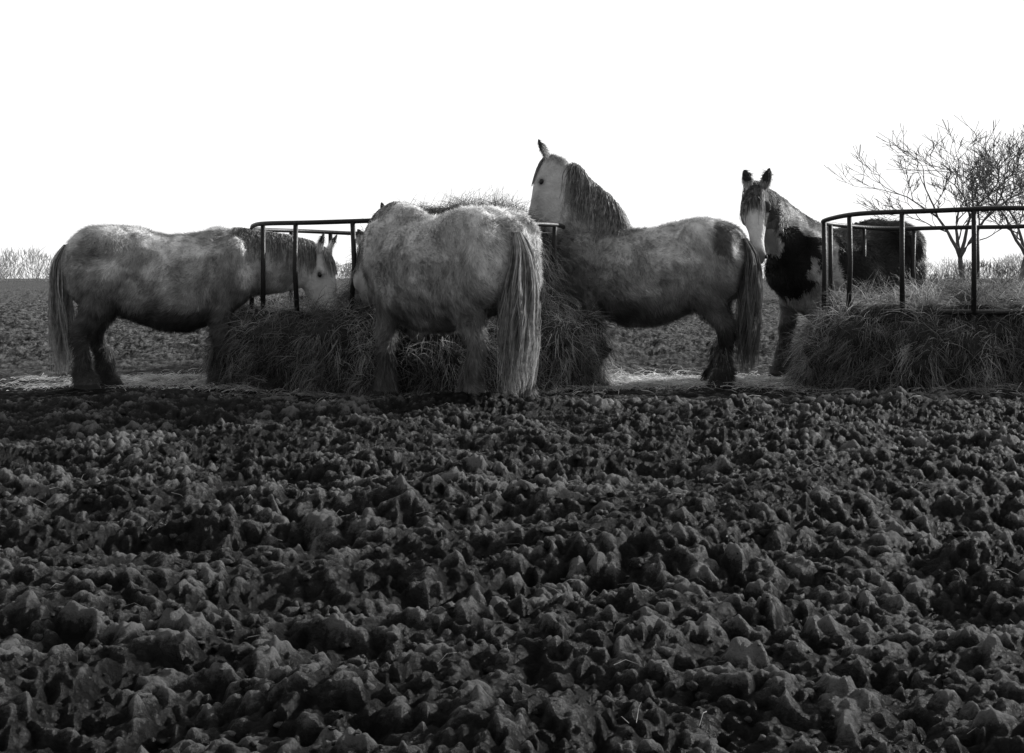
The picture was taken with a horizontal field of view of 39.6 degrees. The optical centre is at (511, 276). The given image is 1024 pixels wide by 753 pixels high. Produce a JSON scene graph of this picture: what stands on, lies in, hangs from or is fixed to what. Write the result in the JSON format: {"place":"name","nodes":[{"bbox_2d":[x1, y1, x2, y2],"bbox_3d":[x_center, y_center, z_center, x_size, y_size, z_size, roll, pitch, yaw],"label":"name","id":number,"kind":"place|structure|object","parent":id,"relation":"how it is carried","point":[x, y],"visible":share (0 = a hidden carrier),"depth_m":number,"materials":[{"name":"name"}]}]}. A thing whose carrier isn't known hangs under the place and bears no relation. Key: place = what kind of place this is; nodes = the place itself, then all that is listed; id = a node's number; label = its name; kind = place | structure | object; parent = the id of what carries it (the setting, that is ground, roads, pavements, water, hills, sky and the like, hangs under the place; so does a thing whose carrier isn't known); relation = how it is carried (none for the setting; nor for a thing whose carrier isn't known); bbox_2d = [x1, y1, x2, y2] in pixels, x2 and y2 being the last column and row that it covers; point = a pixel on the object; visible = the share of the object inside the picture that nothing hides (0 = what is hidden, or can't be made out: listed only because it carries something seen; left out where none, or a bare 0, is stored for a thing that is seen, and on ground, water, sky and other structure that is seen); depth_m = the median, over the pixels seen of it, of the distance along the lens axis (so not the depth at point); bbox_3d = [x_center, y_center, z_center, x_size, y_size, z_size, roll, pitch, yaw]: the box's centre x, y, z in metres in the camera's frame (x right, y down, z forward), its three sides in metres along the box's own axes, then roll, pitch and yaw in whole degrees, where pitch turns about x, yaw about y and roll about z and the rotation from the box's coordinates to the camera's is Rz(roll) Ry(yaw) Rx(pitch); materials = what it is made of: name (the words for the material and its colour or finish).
{"place":"outdoors","nodes":[
{"label":"outdoors","id":0,"kind":"place"},
{"bbox_2d":[0,278,1023,752],"bbox_3d":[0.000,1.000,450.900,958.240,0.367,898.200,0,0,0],"label":"muddy ground","id":1,"kind":"structure","parent":0,"point":[384,508],"depth_m":4.90,"materials":[{"name":"grey soil"}]},
{"bbox_2d":[48,222,337,389],"bbox_3d":[-2.893,0.282,13.094,2.647,1.589,0.874,0,0,-12],"label":"horse","id":2,"kind":"object","parent":1,"relation":"on","point":[103,276],"visible":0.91,"depth_m":12.78},
{"bbox_2d":[249,218,564,314],"bbox_3d":[-1.000,0.234,13.800,3.053,1.492,3.044,0,0,0],"label":"round bale feeder","id":3,"kind":"object","parent":1,"relation":"on","point":[294,231],"visible":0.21,"depth_m":12.88,"materials":[{"name":"metal"}]},
{"bbox_2d":[187,183,633,398],"bbox_3d":[-1.014,0.029,13.791,4.352,2.003,4.499,0,0,0],"label":"hay bale","id":4,"kind":"object","parent":1,"relation":"on","point":[278,343],"visible":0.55,"depth_m":12.41},
{"bbox_2d":[350,201,543,398],"bbox_3d":[-0.675,0.220,11.596,0.937,1.714,2.523,0,2,-40],"label":"horse","id":5,"kind":"object","parent":1,"relation":"on","point":[466,271],"visible":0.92,"depth_m":10.83},
{"bbox_2d":[0,245,1022,281],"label":"distant tree line","id":6,"kind":"object","parent":1,"relation":"on","point":[46,270],"visible":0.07,"depth_m":297.30,"materials":[{"name":"grey plant"}]},
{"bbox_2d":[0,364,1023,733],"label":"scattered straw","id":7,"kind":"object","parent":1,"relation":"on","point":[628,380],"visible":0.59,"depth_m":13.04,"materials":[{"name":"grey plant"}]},
{"bbox_2d":[528,139,762,386],"bbox_3d":[1.227,-0.144,13.564,2.364,2.446,0.938,0,0,24],"label":"horse","id":8,"kind":"object","parent":1,"relation":"on","point":[708,269],"visible":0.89,"depth_m":13.18},
{"bbox_2d":[739,168,928,377],"bbox_3d":[3.183,0.022,14.193,2.554,2.123,0.956,0,0,-32],"label":"horse","id":9,"kind":"object","parent":1,"relation":"on","point":[785,236],"visible":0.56,"depth_m":13.78},
{"bbox_2d":[771,263,1023,393],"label":"hay bale","id":10,"kind":"object","parent":1,"relation":"on","point":[872,347],"visible":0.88,"depth_m":11.91},
{"bbox_2d":[821,206,1023,330],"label":"round bale feeder","id":11,"kind":"object","parent":1,"relation":"on","point":[974,227],"visible":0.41,"depth_m":12.21,"materials":[{"name":"metal"}]},
{"bbox_2d":[824,120,1023,279],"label":"bare tree","id":12,"kind":"object","parent":1,"relation":"on","point":[961,251],"visible":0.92,"depth_m":61.81,"materials":[{"name":"black plant"}]},
{"bbox_2d":[886,115,1023,283],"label":"bare tree","id":13,"kind":"object","parent":1,"relation":"on","point":[1019,244],"visible":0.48,"depth_m":65.39,"materials":[{"name":"black plant"}]},
{"bbox_2d":[927,258,1023,287],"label":"hedge","id":14,"kind":"object","parent":1,"relation":"on","point":[998,272],"visible":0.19,"depth_m":59.11,"materials":[{"name":"grey plant"}]},
{"bbox_2d":[0,0,1023,277],"label":"sky","id":15,"kind":"structure","parent":0,"point":[167,116],"materials":[{"name":"white"}]}
]}

